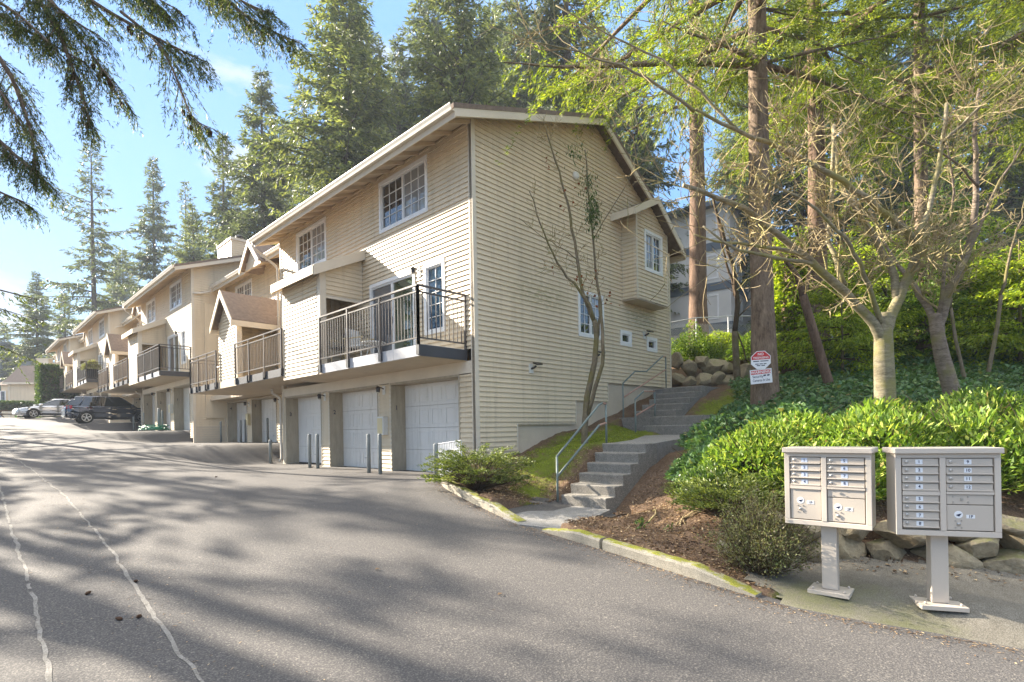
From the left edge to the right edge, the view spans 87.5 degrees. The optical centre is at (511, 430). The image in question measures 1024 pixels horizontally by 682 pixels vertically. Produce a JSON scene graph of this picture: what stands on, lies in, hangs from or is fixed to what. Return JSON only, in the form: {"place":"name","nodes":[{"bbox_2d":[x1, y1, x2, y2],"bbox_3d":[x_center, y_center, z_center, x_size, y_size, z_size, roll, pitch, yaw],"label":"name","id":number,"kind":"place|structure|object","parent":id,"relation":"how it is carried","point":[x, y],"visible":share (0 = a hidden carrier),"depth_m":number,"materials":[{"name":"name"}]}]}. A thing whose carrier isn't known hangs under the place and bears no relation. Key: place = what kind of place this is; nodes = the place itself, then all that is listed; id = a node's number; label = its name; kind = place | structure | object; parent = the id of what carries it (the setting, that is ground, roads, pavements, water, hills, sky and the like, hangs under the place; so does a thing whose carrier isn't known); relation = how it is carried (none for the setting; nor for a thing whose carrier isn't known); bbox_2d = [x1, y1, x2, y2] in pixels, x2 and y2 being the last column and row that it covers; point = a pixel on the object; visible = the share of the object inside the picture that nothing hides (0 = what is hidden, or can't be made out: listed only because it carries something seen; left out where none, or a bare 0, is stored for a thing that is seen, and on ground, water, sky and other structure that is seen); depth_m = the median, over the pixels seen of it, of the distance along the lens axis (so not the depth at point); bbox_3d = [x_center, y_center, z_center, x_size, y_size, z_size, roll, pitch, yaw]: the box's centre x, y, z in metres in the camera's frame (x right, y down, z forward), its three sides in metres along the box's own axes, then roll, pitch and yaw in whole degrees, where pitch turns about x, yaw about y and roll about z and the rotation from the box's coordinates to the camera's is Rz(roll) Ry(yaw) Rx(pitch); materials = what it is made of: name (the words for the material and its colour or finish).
{"place":"outdoors","nodes":[
{"label":"outdoors","id":0,"kind":"place"},
{"bbox_2d":[186,360,697,451],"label":"ground","id":1,"kind":"structure","parent":0,"point":[678,371],"depth_m":20.54,"materials":[{"name":"soil"}]},
{"bbox_2d":[0,358,53,417],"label":"cottage","id":2,"kind":"structure","parent":1,"relation":"on","point":[14,385],"depth_m":64.23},
{"bbox_2d":[0,271,62,379],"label":"fir tree","id":3,"kind":"object","parent":1,"relation":"on","point":[30,349],"visible":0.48,"depth_m":77.18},
{"bbox_2d":[0,170,62,384],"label":"fir tree","id":4,"kind":"object","parent":1,"relation":"on","point":[5,311],"visible":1,"depth_m":24.82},
{"bbox_2d":[33,362,80,417],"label":"clipped hedge","id":5,"kind":"object","parent":1,"relation":"on","point":[47,382],"visible":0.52,"depth_m":47.73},
{"bbox_2d":[45,333,85,364],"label":"townhouse","id":6,"kind":"structure","parent":1,"relation":"on","point":[65,344],"depth_m":53.56,"materials":[{"name":"wood"}]},
{"bbox_2d":[24,138,137,358],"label":"fir tree","id":7,"kind":"object","parent":1,"relation":"on","point":[91,262],"visible":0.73,"depth_m":69.54,"materials":[{"name":"plant"}]},
{"bbox_2d":[90,248,138,312],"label":"fir tree","id":8,"kind":"object","parent":1,"relation":"on","point":[115,296],"visible":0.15,"depth_m":95.23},
{"bbox_2d":[59,306,191,422],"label":"townhouse","id":9,"kind":"structure","parent":1,"relation":"on","point":[94,328],"depth_m":41.49,"materials":[{"name":"wood"}]},
{"bbox_2d":[112,156,177,304],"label":"fir tree","id":10,"kind":"object","parent":1,"relation":"on","point":[154,229],"visible":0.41,"depth_m":75.24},
{"bbox_2d":[0,0,324,233],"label":"fir tree","id":11,"kind":"object","parent":1,"relation":"on","point":[20,31],"visible":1,"depth_m":6.77,"materials":[{"name":"green plant"}]},
{"bbox_2d":[98,235,272,442],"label":"townhouse","id":12,"kind":"structure","parent":1,"relation":"on","point":[155,348],"depth_m":27.58,"materials":[{"name":"wood"}]},
{"bbox_2d":[167,202,211,267],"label":"fir tree","id":13,"kind":"object","parent":1,"relation":"on","point":[188,252],"visible":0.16,"depth_m":65.48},
{"bbox_2d":[190,130,251,259],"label":"fir tree","id":14,"kind":"object","parent":1,"relation":"on","point":[222,196],"visible":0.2,"depth_m":57.47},
{"bbox_2d":[191,64,304,257],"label":"fir tree","id":15,"kind":"object","parent":1,"relation":"on","point":[257,220],"visible":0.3,"depth_m":49.05,"materials":[{"name":"plant"}]},
{"bbox_2d":[266,74,328,204],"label":"fir tree","id":16,"kind":"object","parent":1,"relation":"on","point":[299,88],"visible":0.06,"depth_m":61.64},
{"bbox_2d":[238,0,410,244],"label":"fir tree","id":17,"kind":"object","parent":1,"relation":"on","point":[356,114],"visible":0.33,"depth_m":38.37,"materials":[{"name":"plant"}]},
{"bbox_2d":[288,5,403,192],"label":"fir tree","id":18,"kind":"object","parent":1,"relation":"on","point":[378,51],"visible":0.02,"depth_m":57.24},
{"bbox_2d":[372,33,426,149],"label":"fir tree","id":19,"kind":"object","parent":1,"relation":"on","point":[402,75],"visible":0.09,"depth_m":51.45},
{"bbox_2d":[371,0,452,148],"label":"fir tree","id":20,"kind":"object","parent":1,"relation":"on","point":[426,12],"visible":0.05,"depth_m":58.39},
{"bbox_2d":[189,102,685,471],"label":"townhouse","id":21,"kind":"structure","parent":1,"relation":"on","point":[419,249],"depth_m":13.98,"materials":[{"name":"wood"}]},
{"bbox_2d":[261,399,276,441],"bbox_3d":[-10.473,-0.427,23.555,2.700,1.914,0.080,-1,0,44],"label":"garage door","id":22,"kind":"structure","parent":21,"relation":"in","point":[269,407],"depth_m":23.88,"materials":[{"name":"metal"}]},
{"bbox_2d":[298,397,321,462],"bbox_3d":[-6.486,-0.007,17.717,2.570,2.194,0.080,-1,0,44],"label":"garage door","id":23,"kind":"structure","parent":21,"relation":"in","point":[309,423],"depth_m":18.03,"materials":[{"name":"metal"}]},
{"bbox_2d":[296,216,326,271],"bbox_3d":[-6.324,-5.770,16.878,2.030,1.340,0.085,-1,0,44],"label":"window","id":24,"kind":"structure","parent":21,"relation":"in","point":[311,242],"depth_m":16.86,"materials":[{"name":"glass"}]},
{"bbox_2d":[343,390,377,467],"bbox_3d":[-4.226,-0.026,15.544,2.680,2.234,0.080,-1,0,44],"label":"garage door","id":25,"kind":"structure","parent":21,"relation":"in","point":[363,420],"depth_m":15.80,"materials":[{"name":"metal"}]},
{"bbox_2d":[369,270,416,353],"bbox_3d":[-3.072,-2.837,13.801,2.050,2.180,0.105,-1,0,44],"label":"sliding door","id":26,"kind":"structure","parent":21,"relation":"in","point":[405,279],"depth_m":13.75,"materials":[{"name":"glass"}]},
{"bbox_2d":[378,154,427,233],"bbox_3d":[-2.739,-5.853,13.430,2.080,1.340,0.085,-1,0,44],"label":"window","id":27,"kind":"structure","parent":21,"relation":"in","point":[403,197],"depth_m":13.40,"materials":[{"name":"glass"}]},
{"bbox_2d":[405,380,458,471],"bbox_3d":[-1.837,-0.068,13.246,2.710,2.234,0.080,-1,0,44],"label":"garage door","id":28,"kind":"structure","parent":21,"relation":"in","point":[444,417],"depth_m":13.49,"materials":[{"name":"metal"}]},
{"bbox_2d":[423,258,445,335],"bbox_3d":[-1.801,-3.109,12.574,0.790,1.680,0.085,-1,0,44],"label":"window","id":29,"kind":"structure","parent":21,"relation":"in","point":[433,272],"depth_m":12.63,"materials":[{"name":"glass"}]},
{"bbox_2d":[577,289,604,340],"bbox_3d":[2.166,-3.158,14.756,0.085,1.260,1.200,-1,0,44],"label":"gable window","id":30,"kind":"structure","parent":21,"relation":"in","point":[585,326],"depth_m":14.67,"materials":[{"name":"glass"}]},
{"bbox_2d":[381,0,526,147],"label":"fir tree","id":31,"kind":"object","parent":1,"relation":"on","point":[465,78],"visible":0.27,"depth_m":36.76,"materials":[{"name":"plant"}]},
{"bbox_2d":[466,0,516,105],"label":"fir tree","id":32,"kind":"object","parent":1,"relation":"on","point":[493,12],"visible":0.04,"depth_m":62.66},
{"bbox_2d":[482,0,547,109],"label":"fir tree","id":33,"kind":"object","parent":1,"relation":"on","point":[520,100],"visible":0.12,"depth_m":45.04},
{"bbox_2d":[509,0,677,279],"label":"fir tree","id":34,"kind":"object","parent":1,"relation":"on","point":[548,17],"visible":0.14,"depth_m":32.48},
{"bbox_2d":[561,385,717,511],"bbox_3d":[4.354,0.259,14.422,2.727,3.030,12.136,-1,0,38],"label":"stairway","id":35,"kind":"object","parent":1,"relation":"on","point":[611,477],"visible":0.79,"depth_m":10.16,"materials":[{"name":"concrete"}]},
{"bbox_2d":[556,402,607,501],"bbox_3d":[1.355,0.436,10.186,0.042,1.981,1.622,-1,0,44],"label":"handrail","id":36,"kind":"object","parent":35,"relation":"on","point":[576,452],"visible":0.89,"depth_m":10.04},
{"bbox_2d":[610,22,689,314],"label":"fir tree","id":37,"kind":"object","parent":1,"relation":"on","point":[653,170],"visible":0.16,"depth_m":43.16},
{"bbox_2d":[671,319,729,361],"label":"shrub","id":38,"kind":"object","parent":1,"relation":"on","point":[685,346],"visible":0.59,"depth_m":20.74,"materials":[{"name":"green plant"}]},
{"bbox_2d":[667,194,750,353],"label":"apartment block","id":39,"kind":"structure","parent":1,"relation":"on","point":[721,298],"depth_m":40.97,"materials":[{"name":"paint"}]},
{"bbox_2d":[612,0,806,354],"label":"fir tree","id":40,"kind":"object","parent":1,"relation":"on","point":[697,302],"visible":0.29,"depth_m":23.75,"materials":[{"name":"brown plant"}]},
{"bbox_2d":[494,0,954,405],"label":"fir tree","id":41,"kind":"object","parent":1,"relation":"on","point":[763,330],"visible":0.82,"depth_m":11.85,"materials":[{"name":"green plant"}]},
{"bbox_2d":[453,354,1023,599],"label":"planting bed","id":42,"kind":"object","parent":1,"relation":"on","point":[1013,504],"visible":0.21,"depth_m":9.26,"materials":[{"name":"soil"}]},
{"bbox_2d":[416,440,534,490],"bbox_3d":[-0.639,0.633,9.733,2.055,0.956,2.139,-1,0,44],"label":"juniper","id":43,"kind":"object","parent":42,"relation":"on","point":[474,478],"visible":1,"depth_m":9.46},
{"bbox_2d":[519,113,672,443],"bbox_3d":[1.842,-3.275,11.695,3.330,7.263,1.206,-1,0,2],"label":"maple tree","id":44,"kind":"object","parent":42,"relation":"on","point":[588,402],"visible":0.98,"depth_m":11.77,"materials":[{"name":"brown plant"}]},
{"bbox_2d":[673,461,741,507],"bbox_3d":[2.736,0.740,7.369,1.000,0.655,0.969,-1,0,44],"label":"ivy mound","id":45,"kind":"object","parent":42,"relation":"on","point":[700,471],"visible":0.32,"depth_m":7.29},
{"bbox_2d":[664,435,760,481],"bbox_3d":[3.219,0.466,8.544,1.622,0.779,1.672,-1,0,-19],"label":"ivy mound","id":46,"kind":"object","parent":42,"relation":"on","point":[688,459],"visible":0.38,"depth_m":8.28,"materials":[{"name":"green plant"}]},
{"bbox_2d":[664,467,784,518],"bbox_3d":[2.724,0.798,6.739,1.620,0.672,1.525,-1,0,44],"label":"juniper","id":47,"kind":"object","parent":42,"relation":"on","point":[690,488],"visible":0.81,"depth_m":6.63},
{"bbox_2d":[673,404,777,449],"bbox_3d":[3.860,-0.026,9.334,1.951,0.825,1.893,-1,0,8],"label":"ivy mound","id":48,"kind":"object","parent":42,"relation":"on","point":[715,425],"visible":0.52,"depth_m":9.11,"materials":[{"name":"green plant"}]},
{"bbox_2d":[705,199,750,379],"bbox_3d":[7.525,-4.481,17.913,2.818,6.368,1.308,-1,0,8],"label":"bare tree","id":49,"kind":"object","parent":42,"relation":"on","point":[735,352],"visible":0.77,"depth_m":17.91,"materials":[{"name":"brown plant"}]},
{"bbox_2d":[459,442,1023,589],"bbox_3d":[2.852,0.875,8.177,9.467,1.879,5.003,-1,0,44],"label":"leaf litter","id":50,"kind":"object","parent":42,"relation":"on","point":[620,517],"visible":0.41,"depth_m":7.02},
{"bbox_2d":[477,0,1023,447],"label":"bare tree","id":51,"kind":"object","parent":42,"relation":"on","point":[881,325],"visible":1,"depth_m":7.35,"materials":[{"name":"grey plant"}]},
{"bbox_2d":[694,479,820,580],"bbox_3d":[2.558,1.010,5.552,1.247,1.030,1.179,-1,0,44],"label":"heather bush","id":52,"kind":"object","parent":42,"relation":"on","point":[760,546],"visible":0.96,"depth_m":5.40,"materials":[{"name":"plant"}]},
{"bbox_2d":[693,418,823,487],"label":"laurel bush","id":53,"kind":"object","parent":42,"relation":"on","point":[739,449],"visible":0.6,"depth_m":7.29,"materials":[{"name":"green plant"}]},
{"bbox_2d":[772,225,812,373],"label":"shrub","id":54,"kind":"object","parent":42,"relation":"on","point":[786,318],"visible":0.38,"depth_m":17.22,"materials":[{"name":"green plant"}]},
{"bbox_2d":[749,396,848,433],"bbox_3d":[4.746,-0.216,8.978,1.983,0.733,2.044,-1,0,35],"label":"ivy mound","id":55,"kind":"object","parent":42,"relation":"on","point":[801,405],"visible":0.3,"depth_m":8.74,"materials":[{"name":"green plant"}]},
{"bbox_2d":[779,227,834,392],"bbox_3d":[6.777,-2.838,12.519,1.493,4.080,0.629,-1,0,-7],"label":"dead tree","id":56,"kind":"object","parent":42,"relation":"on","point":[821,359],"visible":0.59,"depth_m":12.40,"materials":[{"name":"brown plant"}]},
{"bbox_2d":[733,407,884,463],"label":"laurel bush","id":57,"kind":"object","parent":42,"relation":"on","point":[796,421],"visible":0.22,"depth_m":7.63,"materials":[{"name":"green plant"}]},
{"bbox_2d":[754,433,886,501],"bbox_3d":[4.002,0.459,6.980,1.773,0.851,1.789,-1,0,-31],"label":"laurel bush","id":58,"kind":"object","parent":42,"relation":"on","point":[880,493],"visible":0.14,"depth_m":6.75,"materials":[{"name":"green plant"}]},
{"bbox_2d":[776,255,928,379],"bbox_3d":[8.905,-2.731,14.432,3.641,3.647,3.275,-1,0,-17],"label":"shrub","id":59,"kind":"object","parent":42,"relation":"on","point":[850,338],"visible":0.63,"depth_m":14.22,"materials":[{"name":"green plant"}]},
{"bbox_2d":[728,342,1023,461],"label":"ivy ground cover","id":60,"kind":"object","parent":42,"relation":"on","point":[809,383],"visible":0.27,"depth_m":12.23,"materials":[{"name":"green plant"}]},
{"bbox_2d":[820,519,954,542],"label":"soil","id":61,"kind":"structure","parent":42,"relation":"on","point":[872,535],"depth_m":5.99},
{"bbox_2d":[839,528,866,558],"bbox_3d":[3.650,1.326,5.911,0.349,0.540,0.402,-1,0,-11],"label":"boulder","id":62,"kind":"object","parent":61,"relation":"on","point":[850,549],"visible":0.25,"depth_m":5.77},
{"bbox_2d":[865,538,906,561],"bbox_3d":[4.058,1.368,5.774,0.429,0.406,0.401,-2,0,20],"label":"boulder","id":63,"kind":"object","parent":61,"relation":"on","point":[882,549],"visible":0.49,"depth_m":5.65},
{"bbox_2d":[815,393,960,485],"bbox_3d":[4.839,0.135,7.085,2.057,1.243,2.146,-1,0,-15],"label":"laurel bush","id":64,"kind":"object","parent":42,"relation":"on","point":[882,422],"visible":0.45,"depth_m":6.63,"materials":[{"name":"green plant"}]},
{"bbox_2d":[873,520,925,548],"bbox_3d":[4.232,1.102,5.619,0.420,0.304,0.713,-1,0,-44],"label":"boulder","id":65,"kind":"object","parent":42,"relation":"on","point":[903,541],"visible":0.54,"depth_m":5.61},
{"bbox_2d":[833,393,969,456],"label":"laurel bush","id":66,"kind":"object","parent":42,"relation":"on","point":[917,406],"visible":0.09,"depth_m":7.54,"materials":[{"name":"green plant"}]},
{"bbox_2d":[836,49,1023,401],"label":"bare tree","id":67,"kind":"object","parent":42,"relation":"on","point":[947,376],"visible":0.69,"depth_m":8.47,"materials":[{"name":"brown plant"}]},
{"bbox_2d":[867,236,997,365],"bbox_3d":[11.658,-3.284,15.079,3.063,4.335,3.238,-1,0,29],"label":"shrub","id":68,"kind":"object","parent":42,"relation":"on","point":[907,306],"visible":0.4,"depth_m":14.68,"materials":[{"name":"green plant"}]},
{"bbox_2d":[854,0,1023,212],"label":"fir tree","id":69,"kind":"object","parent":42,"relation":"on","point":[1011,13],"visible":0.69,"depth_m":13.69,"materials":[{"name":"green plant"}]},
{"bbox_2d":[910,542,983,568],"bbox_3d":[4.527,1.348,5.517,0.484,0.396,0.521,-1,0,-19],"label":"boulder","id":70,"kind":"object","parent":42,"relation":"on","point":[958,557],"visible":0.36,"depth_m":5.33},
{"bbox_2d":[880,400,1023,494],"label":"laurel bush","id":71,"kind":"object","parent":42,"relation":"on","point":[985,424],"visible":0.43,"depth_m":6.34,"materials":[{"name":"green plant"}]},
{"bbox_2d":[905,380,1023,446],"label":"laurel bush","id":72,"kind":"object","parent":42,"relation":"on","point":[993,393],"visible":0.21,"depth_m":7.36,"materials":[{"name":"green plant"}]},
{"bbox_2d":[954,537,999,559],"bbox_3d":[4.697,1.194,5.412,0.398,0.249,0.326,-19,-11,36],"label":"boulder","id":73,"kind":"object","parent":42,"relation":"on","point":[978,548],"visible":0.63,"depth_m":5.30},
{"bbox_2d":[969,401,1023,487],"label":"laurel bush","id":74,"kind":"object","parent":42,"relation":"on","point":[1018,418],"visible":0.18,"depth_m":6.42,"materials":[{"name":"green plant"}]},
{"bbox_2d":[980,548,1023,574],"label":"boulder","id":75,"kind":"object","parent":42,"relation":"on","point":[1008,560],"visible":0.54,"depth_m":5.22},
{"bbox_2d":[986,202,1023,380],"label":"sapling","id":76,"kind":"object","parent":42,"relation":"on","point":[994,339],"visible":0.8,"depth_m":12.47,"materials":[{"name":"brown plant"}]},
{"bbox_2d":[686,70,795,241],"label":"fir tree","id":77,"kind":"object","parent":1,"relation":"on","point":[729,145],"visible":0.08,"depth_m":59.54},
{"bbox_2d":[725,0,897,335],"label":"fir tree","id":78,"kind":"object","parent":1,"relation":"on","point":[801,208],"visible":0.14,"depth_m":39.34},
{"bbox_2d":[681,0,1006,363],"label":"fir tree","id":79,"kind":"object","parent":1,"relation":"on","point":[872,9],"visible":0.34,"depth_m":16.78,"materials":[{"name":"green plant"}]},
{"bbox_2d":[704,0,1023,359],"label":"fir tree","id":80,"kind":"object","parent":1,"relation":"on","point":[918,183],"visible":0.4,"depth_m":15.51,"materials":[{"name":"green plant"}]},
{"bbox_2d":[784,260,1001,367],"bbox_3d":[11.472,-3.357,16.593,5.293,4.008,6.123,-1,0,36],"label":"shrub","id":81,"kind":"object","parent":1,"relation":"on","point":[885,293],"visible":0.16,"depth_m":15.62,"materials":[{"name":"green plant"}]},
{"bbox_2d":[825,0,971,339],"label":"fir tree","id":82,"kind":"object","parent":1,"relation":"on","point":[865,107],"visible":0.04,"depth_m":44.50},
{"bbox_2d":[827,218,989,339],"bbox_3d":[14.152,-4.968,20.994,6.553,6.194,7.581,-1,0,-8],"label":"shrub","id":83,"kind":"object","parent":1,"relation":"on","point":[866,248],"visible":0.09,"depth_m":20.29,"materials":[{"name":"green plant"}]},
{"bbox_2d":[838,0,1023,317],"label":"fir tree","id":84,"kind":"object","parent":1,"relation":"on","point":[899,185],"visible":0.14,"depth_m":35.47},
{"bbox_2d":[877,166,1021,339],"bbox_3d":[16.099,-5.693,20.081,4.317,7.706,4.083,-1,0,7],"label":"shrub","id":85,"kind":"object","parent":1,"relation":"on","point":[969,198],"visible":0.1,"depth_m":19.50,"materials":[{"name":"green plant"}]},
{"bbox_2d":[880,241,1023,372],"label":"shrub","id":86,"kind":"object","parent":1,"relation":"on","point":[1008,285],"visible":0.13,"depth_m":14.66,"materials":[{"name":"green plant"}]},
{"bbox_2d":[926,239,1023,366],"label":"shrub","id":87,"kind":"object","parent":1,"relation":"on","point":[986,269],"visible":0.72,"depth_m":13.83,"materials":[{"name":"green plant"}]},
{"bbox_2d":[927,0,1023,255],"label":"fir tree","id":88,"kind":"object","parent":1,"relation":"on","point":[994,213],"visible":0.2,"depth_m":31.51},
{"bbox_2d":[943,28,1023,318],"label":"fir tree","id":89,"kind":"object","parent":1,"relation":"on","point":[1019,193],"visible":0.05,"depth_m":44.05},
{"bbox_2d":[950,207,1023,332],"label":"shrub","id":90,"kind":"object","parent":1,"relation":"on","point":[1008,230],"visible":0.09,"depth_m":19.82,"materials":[{"name":"green plant"}]},
{"bbox_2d":[0,0,1018,361],"label":"sky","id":91,"kind":"structure","parent":0,"point":[24,250],"materials":[{"name":"blue"}]},
{"bbox_2d":[0,417,1023,681],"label":"road","id":92,"kind":"structure","parent":0,"point":[250,575],"depth_m":4.82,"materials":[{"name":"asphalt"}]},
{"bbox_2d":[0,486,51,681],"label":"road seam","id":93,"kind":"object","parent":92,"relation":"on","point":[48,673],"visible":1,"depth_m":4.24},
{"bbox_2d":[12,399,89,417],"bbox_3d":[-34.107,-1.598,39.903,2.117,1.470,4.550,-1,0,38],"label":"parked car","id":94,"kind":"object","parent":92,"relation":"on","point":[46,407],"visible":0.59,"depth_m":39.00,"materials":[{"name":"silver metal"}]},
{"bbox_2d":[1,446,203,681],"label":"road seam","id":95,"kind":"object","parent":92,"relation":"on","point":[150,610],"visible":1,"depth_m":4.46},
{"bbox_2d":[61,395,152,422],"bbox_3d":[-25.281,-1.295,33.782,2.177,1.748,4.750,-1,0,44],"label":"parked car","id":96,"kind":"object","parent":92,"relation":"on","point":[98,406],"visible":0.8,"depth_m":32.87,"materials":[{"name":"black metal"}]},
{"bbox_2d":[441,476,525,521],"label":"kerb","id":97,"kind":"structure","parent":92,"relation":"on","point":[473,497],"depth_m":8.77,"materials":[{"name":"concrete"}]},
{"bbox_2d":[1,443,1023,679],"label":"needle litter","id":98,"kind":"object","parent":92,"relation":"on","point":[607,563],"visible":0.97,"depth_m":5.05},
{"bbox_2d":[542,528,604,548],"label":"kerb","id":99,"kind":"structure","parent":92,"relation":"on","point":[588,538],"depth_m":6.87,"materials":[{"name":"concrete"}]},
{"bbox_2d":[602,538,761,597],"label":"kerb","id":100,"kind":"structure","parent":92,"relation":"on","point":[687,568],"depth_m":5.72,"materials":[{"name":"concrete"}]},
{"bbox_2d":[503,506,609,527],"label":"path","id":101,"kind":"structure","parent":0,"point":[550,519],"depth_m":8.41,"materials":[{"name":"concrete"}]},
{"bbox_2d":[718,540,1023,648],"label":"pavement","id":102,"kind":"structure","parent":0,"point":[882,593],"depth_m":4.86,"materials":[{"name":"concrete"}]},
{"bbox_2d":[782,446,877,599],"bbox_3d":[3.020,0.848,5.075,0.730,1.371,0.390,-1,0,41],"label":"letter box","id":103,"kind":"object","parent":102,"relation":"on","point":[830,490],"visible":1,"depth_m":4.96,"materials":[{"name":"metal"}]},
{"bbox_2d":[791,488,821,519],"bbox_3d":[2.785,0.702,5.069,0.254,0.282,0.026,-1,0,41],"label":"box door","id":104,"kind":"structure","parent":103,"relation":"in","point":[805,503],"depth_m":5.07,"materials":[{"name":"metal"}]},
{"bbox_2d":[828,497,865,523],"bbox_3d":[3.034,0.730,4.856,0.289,0.217,0.026,-1,0,41],"label":"box door","id":105,"kind":"structure","parent":103,"relation":"in","point":[839,509],"depth_m":4.85,"materials":[{"name":"metal"}]},
{"bbox_2d":[882,446,1003,612],"bbox_3d":[3.727,0.842,4.645,0.775,1.383,0.300,-1,0,17],"label":"letter box","id":106,"kind":"object","parent":102,"relation":"on","point":[937,496],"visible":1,"depth_m":4.56,"materials":[{"name":"metal"}]},
{"bbox_2d":[946,494,992,504],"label":"box door","id":107,"kind":"structure","parent":106,"relation":"in","point":[950,498],"depth_m":4.49,"materials":[{"name":"metal"}]},
{"bbox_2d":[946,505,993,530],"bbox_3d":[3.845,0.738,4.492,0.325,0.212,0.026,-1,0,17],"label":"box door","id":108,"kind":"structure","parent":106,"relation":"in","point":[959,517],"depth_m":4.49,"materials":[{"name":"metal"}]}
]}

